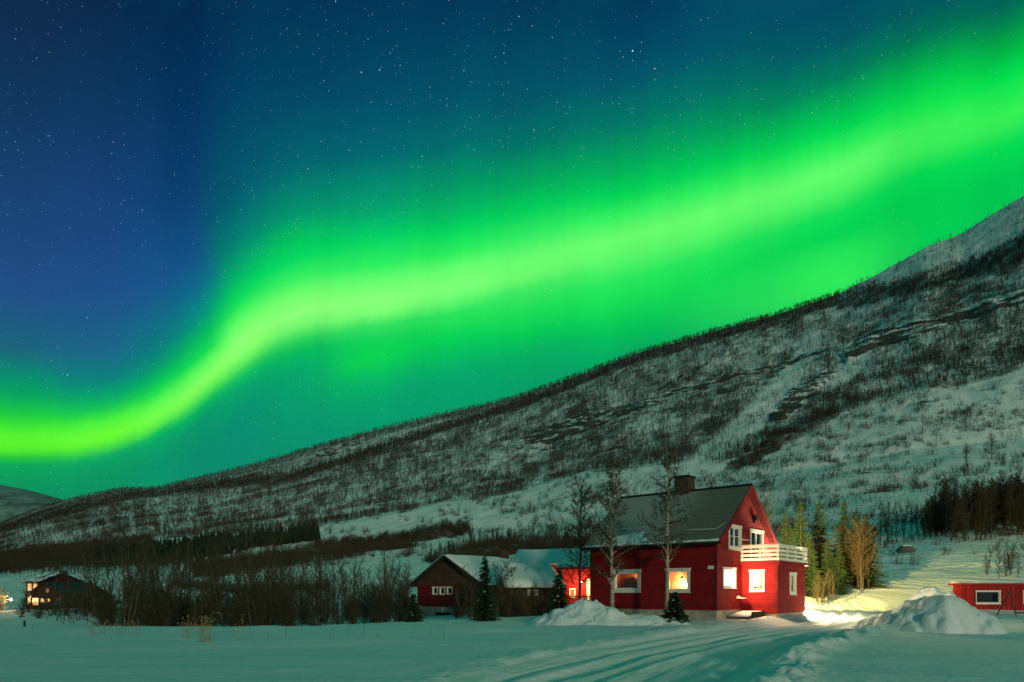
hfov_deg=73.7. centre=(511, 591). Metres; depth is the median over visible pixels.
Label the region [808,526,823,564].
lit tree
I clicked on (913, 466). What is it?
slope scrub
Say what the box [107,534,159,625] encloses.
thicket tree
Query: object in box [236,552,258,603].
thicket tree
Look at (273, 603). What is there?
thicket bush
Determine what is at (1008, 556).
sapling
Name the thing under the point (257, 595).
thicket bush
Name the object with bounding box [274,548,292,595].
thicket tree
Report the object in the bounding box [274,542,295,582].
thicket tree
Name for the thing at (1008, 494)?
grove tree
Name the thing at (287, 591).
thicket tree
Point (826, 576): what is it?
lane shrub
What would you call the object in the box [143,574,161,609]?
thicket tree
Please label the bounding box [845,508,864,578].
tall spruce
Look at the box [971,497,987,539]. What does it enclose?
grove tree
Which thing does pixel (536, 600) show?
garden shrub
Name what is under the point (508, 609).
garden shrub
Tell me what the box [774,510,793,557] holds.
tall spruce
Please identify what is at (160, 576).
thicket tree
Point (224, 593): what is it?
thicket tree
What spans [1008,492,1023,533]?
grove tree
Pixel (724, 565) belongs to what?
red house
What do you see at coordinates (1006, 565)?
sapling
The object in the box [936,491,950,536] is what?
grove tree
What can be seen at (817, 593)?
lane shrub
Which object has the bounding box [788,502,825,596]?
tall spruce
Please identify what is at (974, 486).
grove tree
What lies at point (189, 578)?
thicket tree
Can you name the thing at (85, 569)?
tall thicket tree
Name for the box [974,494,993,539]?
grove tree
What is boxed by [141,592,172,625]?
thicket bush
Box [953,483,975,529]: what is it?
grove tree
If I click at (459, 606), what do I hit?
garden shrub
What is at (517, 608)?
garden shrub
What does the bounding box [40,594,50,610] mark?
yard bush
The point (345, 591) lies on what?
thicket tree
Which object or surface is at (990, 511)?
grove tree
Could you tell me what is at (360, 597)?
thicket tree
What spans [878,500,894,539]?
slope tree
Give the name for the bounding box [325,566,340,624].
thicket tree
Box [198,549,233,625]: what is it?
thicket tree
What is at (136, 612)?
thicket bush
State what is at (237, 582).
thicket tree
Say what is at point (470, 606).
garden shrub
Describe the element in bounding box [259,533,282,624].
thicket tree
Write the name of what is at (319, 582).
thicket tree
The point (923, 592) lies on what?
snow heap
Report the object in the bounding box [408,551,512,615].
barn
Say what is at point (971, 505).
grove tree
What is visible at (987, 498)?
grove tree
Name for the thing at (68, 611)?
yard tree
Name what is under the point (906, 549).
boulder
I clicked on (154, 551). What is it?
tall thicket tree
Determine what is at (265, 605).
thicket bush
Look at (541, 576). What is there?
lean to shed
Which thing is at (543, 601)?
garden shrub
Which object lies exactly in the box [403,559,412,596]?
thicket tree
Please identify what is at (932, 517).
grove tree
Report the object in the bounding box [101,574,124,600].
thicket tree
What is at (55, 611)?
yard bush
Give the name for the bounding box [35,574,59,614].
yard tree
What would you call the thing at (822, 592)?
lane shrub
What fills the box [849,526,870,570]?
lit tree
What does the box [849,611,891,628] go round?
snow heap
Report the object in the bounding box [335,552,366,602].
thicket tree
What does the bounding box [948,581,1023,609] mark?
red shed
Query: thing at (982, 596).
window
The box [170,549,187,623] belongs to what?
thicket tree
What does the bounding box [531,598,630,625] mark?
snow heap
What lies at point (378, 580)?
thicket tree
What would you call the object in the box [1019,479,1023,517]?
grove tree
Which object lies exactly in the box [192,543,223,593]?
thicket tree
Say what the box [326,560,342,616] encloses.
thicket tree
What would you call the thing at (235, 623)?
thicket bush
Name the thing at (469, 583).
garden shrub
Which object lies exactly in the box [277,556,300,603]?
thicket tree
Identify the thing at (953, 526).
grove tree
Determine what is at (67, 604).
yard bush
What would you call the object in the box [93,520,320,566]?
spruce forest
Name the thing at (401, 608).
thicket bush
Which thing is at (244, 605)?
thicket bush
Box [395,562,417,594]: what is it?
thicket tree
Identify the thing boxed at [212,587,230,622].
thicket bush
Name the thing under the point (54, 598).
yard tree
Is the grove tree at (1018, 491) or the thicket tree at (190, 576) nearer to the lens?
the thicket tree at (190, 576)
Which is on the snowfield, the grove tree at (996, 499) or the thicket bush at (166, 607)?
the thicket bush at (166, 607)
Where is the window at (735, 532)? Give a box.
[728,524,741,550]
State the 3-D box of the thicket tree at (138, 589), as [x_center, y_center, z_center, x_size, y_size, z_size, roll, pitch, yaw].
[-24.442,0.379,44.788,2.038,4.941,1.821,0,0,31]
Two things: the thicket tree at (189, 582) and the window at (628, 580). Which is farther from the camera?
the thicket tree at (189, 582)
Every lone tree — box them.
[760,488,782,557]
[961,443,969,461]
[983,433,998,458]
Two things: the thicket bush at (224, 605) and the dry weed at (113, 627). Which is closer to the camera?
the dry weed at (113, 627)
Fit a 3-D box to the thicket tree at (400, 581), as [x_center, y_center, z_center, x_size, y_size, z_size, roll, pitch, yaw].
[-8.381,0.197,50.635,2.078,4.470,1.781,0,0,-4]
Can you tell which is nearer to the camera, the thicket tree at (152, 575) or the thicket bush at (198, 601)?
the thicket bush at (198, 601)
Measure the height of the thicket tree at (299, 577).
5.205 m
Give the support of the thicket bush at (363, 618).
on the snowfield
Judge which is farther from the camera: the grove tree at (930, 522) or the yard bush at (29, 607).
the grove tree at (930, 522)
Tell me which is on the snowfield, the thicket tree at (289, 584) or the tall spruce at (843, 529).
the thicket tree at (289, 584)
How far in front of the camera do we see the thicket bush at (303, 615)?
51.50 m
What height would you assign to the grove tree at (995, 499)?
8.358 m
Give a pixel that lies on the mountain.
(14, 501)
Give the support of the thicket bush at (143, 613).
on the snowfield
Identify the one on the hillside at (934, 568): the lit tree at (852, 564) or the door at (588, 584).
the lit tree at (852, 564)
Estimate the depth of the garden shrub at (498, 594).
40.78 m
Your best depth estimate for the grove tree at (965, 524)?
100.20 m
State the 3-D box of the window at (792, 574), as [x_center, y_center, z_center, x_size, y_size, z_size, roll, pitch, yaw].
[14.794,-0.420,35.986,0.175,1.200,1.100,0,0,40]
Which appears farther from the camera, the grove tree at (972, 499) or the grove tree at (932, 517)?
the grove tree at (972, 499)
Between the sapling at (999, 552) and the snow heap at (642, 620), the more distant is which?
the sapling at (999, 552)
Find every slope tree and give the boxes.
[876,508,887,545]
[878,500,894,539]
[887,499,902,540]
[887,519,898,547]
[898,499,909,535]
[907,501,915,530]
[912,505,921,533]
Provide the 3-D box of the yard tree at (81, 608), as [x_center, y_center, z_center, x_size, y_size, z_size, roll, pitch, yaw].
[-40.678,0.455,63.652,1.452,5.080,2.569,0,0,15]
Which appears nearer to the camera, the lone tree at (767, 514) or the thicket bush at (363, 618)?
the thicket bush at (363, 618)
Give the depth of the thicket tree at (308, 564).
78.21 m
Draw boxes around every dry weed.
[86,619,139,634]
[179,614,204,638]
[196,612,221,641]
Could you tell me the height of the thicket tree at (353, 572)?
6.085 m
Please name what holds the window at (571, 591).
in the red annex
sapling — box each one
[981,549,991,574]
[993,540,1009,577]
[1000,549,1013,575]
[1003,541,1017,573]
[1014,551,1022,577]
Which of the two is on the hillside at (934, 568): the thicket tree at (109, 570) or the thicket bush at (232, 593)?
the thicket tree at (109, 570)
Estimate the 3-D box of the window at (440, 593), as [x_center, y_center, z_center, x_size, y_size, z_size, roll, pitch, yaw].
[-5.563,-0.077,56.044,0.980,1.026,0.550,0,0,40]
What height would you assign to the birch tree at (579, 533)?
8.228 m
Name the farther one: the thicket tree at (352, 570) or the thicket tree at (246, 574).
the thicket tree at (352, 570)
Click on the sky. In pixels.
(234, 233)
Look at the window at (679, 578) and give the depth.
34.65 m
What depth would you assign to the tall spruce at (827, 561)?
57.75 m
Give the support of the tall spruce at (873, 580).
on the hillside at (934, 568)
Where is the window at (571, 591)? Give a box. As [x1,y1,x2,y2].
[569,589,574,597]
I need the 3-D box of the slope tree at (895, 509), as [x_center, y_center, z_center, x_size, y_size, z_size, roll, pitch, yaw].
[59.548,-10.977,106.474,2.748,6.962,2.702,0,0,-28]
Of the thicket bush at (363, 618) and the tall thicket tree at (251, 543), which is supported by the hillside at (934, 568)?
the tall thicket tree at (251, 543)
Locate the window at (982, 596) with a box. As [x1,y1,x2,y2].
[975,590,1001,603]
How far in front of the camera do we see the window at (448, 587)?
55.43 m
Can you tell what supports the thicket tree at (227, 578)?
on the hillside at (934, 568)
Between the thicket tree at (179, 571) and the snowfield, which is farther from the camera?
the thicket tree at (179, 571)
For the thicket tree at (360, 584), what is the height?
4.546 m
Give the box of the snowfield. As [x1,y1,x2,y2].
[0,591,1023,681]
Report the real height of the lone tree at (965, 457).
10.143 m
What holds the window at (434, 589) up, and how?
in the barn
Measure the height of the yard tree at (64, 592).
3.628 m
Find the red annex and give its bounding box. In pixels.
[512,548,589,605]
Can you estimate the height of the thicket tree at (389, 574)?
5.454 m
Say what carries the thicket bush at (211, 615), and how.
on the snowfield
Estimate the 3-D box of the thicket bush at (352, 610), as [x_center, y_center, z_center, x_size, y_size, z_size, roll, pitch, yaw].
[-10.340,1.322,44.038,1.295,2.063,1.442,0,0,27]
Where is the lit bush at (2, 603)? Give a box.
[0,588,7,610]
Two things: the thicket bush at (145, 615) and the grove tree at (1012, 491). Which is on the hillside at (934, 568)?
the grove tree at (1012, 491)
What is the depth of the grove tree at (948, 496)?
108.68 m
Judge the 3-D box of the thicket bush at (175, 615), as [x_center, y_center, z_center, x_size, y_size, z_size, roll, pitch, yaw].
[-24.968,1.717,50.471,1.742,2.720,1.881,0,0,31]
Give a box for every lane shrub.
[812,581,823,604]
[818,570,828,601]
[819,580,825,604]
[822,568,834,601]
[826,573,838,605]
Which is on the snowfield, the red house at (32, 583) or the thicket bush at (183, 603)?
the thicket bush at (183, 603)
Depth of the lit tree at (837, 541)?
63.99 m
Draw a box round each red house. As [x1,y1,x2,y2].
[21,570,107,609]
[582,475,807,620]
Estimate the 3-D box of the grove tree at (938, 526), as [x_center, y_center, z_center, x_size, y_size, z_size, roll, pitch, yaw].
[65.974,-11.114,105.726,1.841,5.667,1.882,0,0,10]
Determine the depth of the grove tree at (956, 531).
101.86 m
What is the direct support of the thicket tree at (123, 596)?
on the snowfield
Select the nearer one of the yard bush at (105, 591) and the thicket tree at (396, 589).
the thicket tree at (396, 589)
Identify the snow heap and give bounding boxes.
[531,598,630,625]
[613,614,692,625]
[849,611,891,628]
[873,595,1006,633]
[909,587,956,599]
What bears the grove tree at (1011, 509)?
on the hillside at (934, 568)
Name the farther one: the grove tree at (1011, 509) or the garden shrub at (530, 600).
the grove tree at (1011, 509)
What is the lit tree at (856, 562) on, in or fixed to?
on the hillside at (934, 568)
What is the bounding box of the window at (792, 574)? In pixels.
[789,572,797,594]
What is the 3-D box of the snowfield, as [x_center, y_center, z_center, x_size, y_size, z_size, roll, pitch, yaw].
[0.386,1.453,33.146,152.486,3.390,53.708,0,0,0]
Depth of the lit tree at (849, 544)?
63.45 m
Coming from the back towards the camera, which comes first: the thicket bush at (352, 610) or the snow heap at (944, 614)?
the thicket bush at (352, 610)
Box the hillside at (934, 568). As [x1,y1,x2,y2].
[0,196,1023,623]
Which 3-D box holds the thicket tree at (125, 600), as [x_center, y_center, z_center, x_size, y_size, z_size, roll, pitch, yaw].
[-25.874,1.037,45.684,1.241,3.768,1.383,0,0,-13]
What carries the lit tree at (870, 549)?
on the hillside at (934, 568)
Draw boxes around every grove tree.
[916,509,928,538]
[918,505,927,532]
[924,500,937,536]
[924,504,936,538]
[925,501,938,535]
[927,486,939,530]
[932,505,941,536]
[933,489,943,532]
[935,482,954,536]
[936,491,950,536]
[937,479,952,527]
[937,481,953,534]
[944,493,959,527]
[945,499,962,540]
[947,496,963,537]
[949,496,970,539]
[949,502,961,533]
[952,483,958,513]
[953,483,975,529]
[956,500,975,540]
[958,481,979,527]
[965,487,984,528]
[966,481,975,529]
[966,490,980,528]
[969,492,989,539]
[970,479,980,498]
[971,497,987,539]
[972,475,992,491]
[973,492,994,538]
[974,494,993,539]
[975,481,999,529]
[977,482,986,533]
[980,489,996,534]
[985,478,1001,537]
[986,490,995,530]
[989,481,1003,528]
[989,489,1000,525]
[992,479,1002,523]
[996,483,1013,528]
[997,477,1006,526]
[998,480,1014,526]
[999,488,1016,535]
[1001,475,1014,523]
[1006,476,1017,527]
[1006,484,1023,534]
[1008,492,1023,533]
[1014,478,1023,529]
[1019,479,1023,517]
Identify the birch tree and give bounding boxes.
[555,475,609,599]
[579,456,650,606]
[637,437,697,609]
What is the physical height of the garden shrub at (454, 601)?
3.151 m
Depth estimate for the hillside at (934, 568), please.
572.05 m
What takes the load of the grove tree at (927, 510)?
on the hillside at (934, 568)
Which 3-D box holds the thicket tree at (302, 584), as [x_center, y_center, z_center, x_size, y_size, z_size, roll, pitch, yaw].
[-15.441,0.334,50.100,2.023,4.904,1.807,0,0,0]
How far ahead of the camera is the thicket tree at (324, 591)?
45.37 m
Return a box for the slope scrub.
[586,369,1023,546]
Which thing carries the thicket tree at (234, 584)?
on the hillside at (934, 568)
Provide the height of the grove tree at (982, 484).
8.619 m
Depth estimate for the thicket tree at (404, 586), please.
47.57 m
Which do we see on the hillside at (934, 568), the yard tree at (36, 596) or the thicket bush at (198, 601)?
the yard tree at (36, 596)
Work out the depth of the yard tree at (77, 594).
71.54 m
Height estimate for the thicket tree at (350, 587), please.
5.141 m
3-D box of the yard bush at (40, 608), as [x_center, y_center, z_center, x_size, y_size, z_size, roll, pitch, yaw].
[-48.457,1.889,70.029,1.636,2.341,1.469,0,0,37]
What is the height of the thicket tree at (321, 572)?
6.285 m
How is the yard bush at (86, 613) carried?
on the hillside at (934, 568)
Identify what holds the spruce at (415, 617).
on the snowfield
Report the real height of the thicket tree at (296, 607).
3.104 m
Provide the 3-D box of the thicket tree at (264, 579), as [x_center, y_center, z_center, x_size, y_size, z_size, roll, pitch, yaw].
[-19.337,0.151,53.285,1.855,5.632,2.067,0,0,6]
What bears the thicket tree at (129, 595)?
on the snowfield
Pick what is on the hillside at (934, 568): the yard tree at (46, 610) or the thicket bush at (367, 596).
the yard tree at (46, 610)
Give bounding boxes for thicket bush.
[86,588,118,624]
[92,594,117,624]
[94,589,122,624]
[97,601,123,625]
[116,607,136,625]
[119,593,146,625]
[133,579,171,625]
[135,581,163,624]
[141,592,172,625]
[148,579,185,626]
[169,597,180,626]
[170,591,189,625]
[171,592,198,625]
[171,608,187,626]
[182,589,218,625]
[187,599,208,625]
[197,588,230,625]
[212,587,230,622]
[218,587,241,626]
[218,596,247,626]
[223,592,254,625]
[241,585,266,625]
[242,587,279,625]
[253,582,282,625]
[267,589,297,625]
[275,594,300,625]
[296,578,332,625]
[298,600,308,624]
[311,588,336,623]
[327,600,346,623]
[340,602,349,619]
[341,596,361,623]
[342,597,361,623]
[355,578,385,622]
[359,580,393,616]
[359,601,371,622]
[362,583,391,622]
[370,577,412,621]
[372,591,398,621]
[391,593,409,619]
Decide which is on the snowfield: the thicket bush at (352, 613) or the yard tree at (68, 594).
the thicket bush at (352, 613)
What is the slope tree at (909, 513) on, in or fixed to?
on the hillside at (934, 568)
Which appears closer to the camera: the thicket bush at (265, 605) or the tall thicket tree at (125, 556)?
the thicket bush at (265, 605)
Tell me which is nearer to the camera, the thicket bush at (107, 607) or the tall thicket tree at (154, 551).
the thicket bush at (107, 607)
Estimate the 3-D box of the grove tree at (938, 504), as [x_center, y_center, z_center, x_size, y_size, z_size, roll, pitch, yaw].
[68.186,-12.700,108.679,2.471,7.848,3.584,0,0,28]
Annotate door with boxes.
[587,579,589,599]
[750,528,763,557]
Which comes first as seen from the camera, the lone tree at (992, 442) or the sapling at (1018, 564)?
the sapling at (1018, 564)
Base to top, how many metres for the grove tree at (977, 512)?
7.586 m
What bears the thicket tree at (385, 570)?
on the snowfield
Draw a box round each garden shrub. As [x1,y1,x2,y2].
[446,578,463,617]
[453,584,468,617]
[454,574,478,617]
[457,564,491,617]
[488,561,516,616]
[488,570,509,615]
[497,558,527,575]
[497,579,519,616]
[507,586,523,616]
[517,592,530,616]
[520,589,534,615]
[529,582,546,615]
[539,591,549,613]
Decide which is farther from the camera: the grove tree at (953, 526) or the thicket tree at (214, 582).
the grove tree at (953, 526)
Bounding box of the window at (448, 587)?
[446,586,452,594]
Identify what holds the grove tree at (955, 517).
on the hillside at (934, 568)
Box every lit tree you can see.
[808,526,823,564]
[812,527,825,579]
[829,528,851,567]
[831,521,852,564]
[835,538,851,576]
[842,526,855,570]
[843,523,875,590]
[843,543,858,585]
[845,519,874,565]
[845,545,858,588]
[848,516,881,588]
[848,522,880,579]
[848,525,869,588]
[848,543,868,588]
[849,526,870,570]
[850,538,872,591]
[851,540,872,588]
[857,521,878,581]
[861,542,879,588]
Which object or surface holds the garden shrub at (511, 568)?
on the snowfield
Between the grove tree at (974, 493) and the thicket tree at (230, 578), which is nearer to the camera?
the thicket tree at (230, 578)
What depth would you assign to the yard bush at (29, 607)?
81.89 m
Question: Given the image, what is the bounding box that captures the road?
[433,589,952,681]
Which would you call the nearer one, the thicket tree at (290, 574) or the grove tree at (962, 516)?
the thicket tree at (290, 574)
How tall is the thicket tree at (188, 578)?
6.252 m
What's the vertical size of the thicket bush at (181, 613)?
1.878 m
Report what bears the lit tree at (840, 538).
on the hillside at (934, 568)
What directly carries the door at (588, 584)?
in the red annex
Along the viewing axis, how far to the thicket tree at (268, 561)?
65.90 m
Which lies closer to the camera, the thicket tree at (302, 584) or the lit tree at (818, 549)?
the thicket tree at (302, 584)
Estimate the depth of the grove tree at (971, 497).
110.99 m
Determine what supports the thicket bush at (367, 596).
on the snowfield
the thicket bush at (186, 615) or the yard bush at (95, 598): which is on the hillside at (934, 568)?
the yard bush at (95, 598)
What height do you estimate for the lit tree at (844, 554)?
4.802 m
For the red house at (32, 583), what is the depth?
96.61 m
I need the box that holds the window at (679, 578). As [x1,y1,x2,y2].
[665,568,690,592]
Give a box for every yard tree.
[22,580,43,615]
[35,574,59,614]
[39,567,62,615]
[41,590,53,614]
[47,568,67,613]
[51,585,67,620]
[54,597,68,623]
[56,571,76,619]
[63,599,73,622]
[64,570,87,620]
[69,590,82,624]
[71,578,86,614]
[81,583,98,623]
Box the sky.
[0,0,1023,499]
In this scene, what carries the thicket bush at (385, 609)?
on the snowfield
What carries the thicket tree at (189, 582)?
on the hillside at (934, 568)
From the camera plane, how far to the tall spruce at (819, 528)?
63.82 m
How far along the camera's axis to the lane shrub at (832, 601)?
51.01 m
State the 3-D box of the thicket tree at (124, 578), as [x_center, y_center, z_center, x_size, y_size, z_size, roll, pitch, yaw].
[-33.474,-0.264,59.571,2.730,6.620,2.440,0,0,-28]
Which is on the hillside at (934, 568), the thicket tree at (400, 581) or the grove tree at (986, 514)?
the grove tree at (986, 514)
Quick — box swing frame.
[997,589,1023,616]
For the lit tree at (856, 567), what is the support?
on the hillside at (934, 568)
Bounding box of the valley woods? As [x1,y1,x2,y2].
[0,520,600,576]
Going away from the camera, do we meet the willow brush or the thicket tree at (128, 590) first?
the thicket tree at (128, 590)
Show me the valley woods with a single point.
(42, 564)
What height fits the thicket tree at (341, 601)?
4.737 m
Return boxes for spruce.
[402,593,426,621]
[468,556,501,621]
[542,569,571,614]
[659,592,690,623]
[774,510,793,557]
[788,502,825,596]
[804,532,827,597]
[807,502,840,574]
[816,538,843,594]
[831,498,855,582]
[831,540,854,594]
[844,514,889,588]
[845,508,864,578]
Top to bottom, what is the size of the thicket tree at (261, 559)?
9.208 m
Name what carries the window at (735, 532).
in the red house at (724, 565)
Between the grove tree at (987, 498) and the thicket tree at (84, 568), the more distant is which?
the grove tree at (987, 498)
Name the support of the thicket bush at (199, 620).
on the snowfield
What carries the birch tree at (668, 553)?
on the snowfield
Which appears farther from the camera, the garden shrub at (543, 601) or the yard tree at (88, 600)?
the yard tree at (88, 600)
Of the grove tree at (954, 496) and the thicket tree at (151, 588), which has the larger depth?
the grove tree at (954, 496)
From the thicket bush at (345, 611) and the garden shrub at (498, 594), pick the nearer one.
the garden shrub at (498, 594)
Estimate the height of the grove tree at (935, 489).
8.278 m
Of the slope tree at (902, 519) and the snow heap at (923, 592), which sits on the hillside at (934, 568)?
the slope tree at (902, 519)
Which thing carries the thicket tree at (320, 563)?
on the snowfield
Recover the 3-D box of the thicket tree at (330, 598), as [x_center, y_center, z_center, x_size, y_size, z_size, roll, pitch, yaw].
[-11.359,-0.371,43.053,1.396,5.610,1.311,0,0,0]
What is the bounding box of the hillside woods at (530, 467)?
[0,199,1023,547]
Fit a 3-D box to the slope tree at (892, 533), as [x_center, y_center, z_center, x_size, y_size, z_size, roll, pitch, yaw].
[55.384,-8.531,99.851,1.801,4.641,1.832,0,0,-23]
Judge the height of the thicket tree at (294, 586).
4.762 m
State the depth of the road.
18.41 m
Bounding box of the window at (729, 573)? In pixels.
[722,567,736,588]
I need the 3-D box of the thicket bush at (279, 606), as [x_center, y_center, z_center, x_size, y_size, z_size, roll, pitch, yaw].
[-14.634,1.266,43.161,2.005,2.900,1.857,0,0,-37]
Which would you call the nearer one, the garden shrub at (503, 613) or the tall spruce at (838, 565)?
the garden shrub at (503, 613)
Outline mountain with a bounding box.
[0,484,64,522]
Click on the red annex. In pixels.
(554, 558)
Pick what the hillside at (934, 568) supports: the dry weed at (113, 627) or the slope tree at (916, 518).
the slope tree at (916, 518)
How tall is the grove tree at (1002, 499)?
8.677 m
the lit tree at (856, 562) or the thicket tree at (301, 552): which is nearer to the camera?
the lit tree at (856, 562)
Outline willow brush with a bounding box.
[0,377,1023,591]
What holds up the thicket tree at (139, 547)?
on the hillside at (934, 568)
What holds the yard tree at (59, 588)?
on the hillside at (934, 568)
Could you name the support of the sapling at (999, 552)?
on the hillside at (934, 568)
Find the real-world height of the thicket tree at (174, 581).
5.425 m
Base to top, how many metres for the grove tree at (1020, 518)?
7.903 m
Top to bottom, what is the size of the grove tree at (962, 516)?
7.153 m
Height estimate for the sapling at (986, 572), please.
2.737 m
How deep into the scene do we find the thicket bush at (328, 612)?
51.28 m
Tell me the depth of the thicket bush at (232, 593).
50.30 m
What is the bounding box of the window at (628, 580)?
[613,569,641,592]
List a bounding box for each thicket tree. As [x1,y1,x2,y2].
[70,534,109,614]
[73,542,92,596]
[85,547,116,596]
[96,543,121,594]
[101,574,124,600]
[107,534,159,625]
[109,528,149,597]
[110,524,138,625]
[110,552,136,609]
[111,569,142,625]
[114,564,140,621]
[116,552,154,604]
[118,584,133,623]
[127,560,146,625]
[129,539,143,580]
[134,557,160,606]
[136,533,166,592]
[137,501,196,609]
[142,550,178,596]
[143,557,163,597]
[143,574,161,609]
[146,563,168,586]
[160,535,196,606]
[165,547,195,593]
[165,552,184,625]
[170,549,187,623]
[176,546,214,604]
[181,559,197,596]
[182,565,196,594]
[183,541,216,623]
[187,554,199,600]
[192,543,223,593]
[195,534,236,626]
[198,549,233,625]
[201,541,225,625]
[202,589,216,625]
[214,571,231,615]
[217,554,247,599]
[222,526,267,595]
[223,563,239,602]
[227,562,250,596]
[230,521,288,625]
[230,563,245,615]
[235,525,278,622]
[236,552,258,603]
[240,555,254,593]
[241,563,261,598]
[243,515,262,585]
[256,558,275,610]
[258,538,277,584]
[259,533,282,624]
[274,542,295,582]
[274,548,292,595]
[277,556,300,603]
[279,567,296,625]
[281,560,298,609]
[282,564,296,625]
[286,541,317,600]
[287,564,314,613]
[288,567,298,621]
[289,586,300,625]
[291,533,322,596]
[291,565,303,597]
[293,576,303,625]
[293,577,306,625]
[304,541,322,625]
[310,547,328,624]
[310,556,327,608]
[312,550,331,591]
[319,554,332,624]
[323,544,342,624]
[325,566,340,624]
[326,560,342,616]
[334,556,349,623]
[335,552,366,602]
[337,566,350,606]
[338,558,367,612]
[340,570,351,607]
[348,553,359,595]
[350,569,362,600]
[355,584,364,618]
[356,567,363,606]
[366,563,396,616]
[367,562,391,621]
[374,538,391,621]
[380,548,400,590]
[381,557,401,598]
[381,557,407,613]
[388,565,410,605]
[389,570,399,620]
[393,570,412,613]
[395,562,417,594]
[397,556,403,583]
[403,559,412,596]
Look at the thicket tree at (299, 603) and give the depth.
43.64 m
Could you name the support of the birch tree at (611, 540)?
on the snowfield
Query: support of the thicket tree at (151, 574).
on the hillside at (934, 568)
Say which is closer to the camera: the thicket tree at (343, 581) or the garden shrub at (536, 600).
the garden shrub at (536, 600)
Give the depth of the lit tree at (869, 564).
60.54 m
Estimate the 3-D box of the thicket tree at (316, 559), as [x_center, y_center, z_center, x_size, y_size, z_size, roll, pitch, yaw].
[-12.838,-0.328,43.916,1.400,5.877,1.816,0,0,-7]
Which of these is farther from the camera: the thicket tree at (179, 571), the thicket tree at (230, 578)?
the thicket tree at (179, 571)
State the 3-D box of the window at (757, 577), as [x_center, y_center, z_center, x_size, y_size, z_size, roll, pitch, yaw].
[12.769,-0.567,35.148,1.090,1.427,0.985,0,0,40]
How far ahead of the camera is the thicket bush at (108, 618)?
44.55 m
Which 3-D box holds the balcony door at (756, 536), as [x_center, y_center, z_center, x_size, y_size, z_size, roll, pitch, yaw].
[13.254,-2.440,37.039,0.140,1.840,2.000,0,0,40]
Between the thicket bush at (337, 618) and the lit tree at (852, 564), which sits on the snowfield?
the thicket bush at (337, 618)
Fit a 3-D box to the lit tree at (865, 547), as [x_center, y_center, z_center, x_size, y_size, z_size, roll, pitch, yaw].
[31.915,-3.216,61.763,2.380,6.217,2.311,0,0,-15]
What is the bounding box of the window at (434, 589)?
[432,587,443,594]
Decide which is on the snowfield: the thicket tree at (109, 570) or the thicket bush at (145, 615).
the thicket bush at (145, 615)
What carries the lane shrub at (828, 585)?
on the road
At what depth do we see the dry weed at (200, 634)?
21.47 m
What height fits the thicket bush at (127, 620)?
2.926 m
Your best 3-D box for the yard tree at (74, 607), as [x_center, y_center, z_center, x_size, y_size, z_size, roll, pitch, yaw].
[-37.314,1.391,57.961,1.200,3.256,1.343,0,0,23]
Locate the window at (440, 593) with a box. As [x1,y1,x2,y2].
[439,586,450,594]
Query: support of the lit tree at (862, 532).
on the hillside at (934, 568)
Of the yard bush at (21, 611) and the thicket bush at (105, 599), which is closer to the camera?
the thicket bush at (105, 599)
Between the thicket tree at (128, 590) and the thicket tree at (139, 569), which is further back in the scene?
the thicket tree at (139, 569)
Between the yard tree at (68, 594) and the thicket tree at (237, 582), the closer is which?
the thicket tree at (237, 582)
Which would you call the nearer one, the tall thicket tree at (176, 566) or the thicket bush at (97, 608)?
the thicket bush at (97, 608)
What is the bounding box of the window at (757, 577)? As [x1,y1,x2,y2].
[749,570,764,591]
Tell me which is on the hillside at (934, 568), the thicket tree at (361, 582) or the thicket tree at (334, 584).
the thicket tree at (361, 582)
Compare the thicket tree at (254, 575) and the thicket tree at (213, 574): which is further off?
the thicket tree at (254, 575)
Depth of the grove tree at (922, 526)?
105.20 m
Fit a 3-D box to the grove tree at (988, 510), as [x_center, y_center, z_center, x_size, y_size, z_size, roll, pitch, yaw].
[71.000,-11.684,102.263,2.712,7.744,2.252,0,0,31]
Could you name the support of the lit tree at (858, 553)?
on the hillside at (934, 568)
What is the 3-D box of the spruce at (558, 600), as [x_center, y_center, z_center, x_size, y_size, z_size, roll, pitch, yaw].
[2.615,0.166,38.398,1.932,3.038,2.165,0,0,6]
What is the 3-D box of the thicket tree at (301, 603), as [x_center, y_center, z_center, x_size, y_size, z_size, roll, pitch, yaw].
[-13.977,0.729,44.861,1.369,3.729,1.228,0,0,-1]
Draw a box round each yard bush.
[12,598,30,616]
[20,590,36,612]
[33,603,44,618]
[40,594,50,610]
[45,595,61,614]
[58,594,76,615]
[68,588,84,613]
[76,595,93,616]
[86,586,104,609]
[93,583,115,601]
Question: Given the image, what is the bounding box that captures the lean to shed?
[493,563,565,616]
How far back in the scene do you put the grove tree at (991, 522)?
100.95 m
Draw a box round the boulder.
[896,545,915,552]
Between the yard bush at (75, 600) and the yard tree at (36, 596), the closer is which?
the yard tree at (36, 596)
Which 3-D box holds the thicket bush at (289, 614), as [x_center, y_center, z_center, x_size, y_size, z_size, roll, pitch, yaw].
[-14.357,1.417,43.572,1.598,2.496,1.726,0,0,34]
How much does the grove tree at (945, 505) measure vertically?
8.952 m
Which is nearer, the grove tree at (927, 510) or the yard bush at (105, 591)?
the yard bush at (105, 591)
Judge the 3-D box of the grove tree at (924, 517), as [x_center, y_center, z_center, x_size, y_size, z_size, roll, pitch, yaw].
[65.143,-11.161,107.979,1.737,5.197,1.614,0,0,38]
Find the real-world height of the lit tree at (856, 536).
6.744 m
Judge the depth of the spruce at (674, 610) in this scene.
31.01 m
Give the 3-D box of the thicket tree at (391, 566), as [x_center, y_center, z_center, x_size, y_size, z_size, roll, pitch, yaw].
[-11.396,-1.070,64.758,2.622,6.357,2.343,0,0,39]
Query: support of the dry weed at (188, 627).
on the snowfield

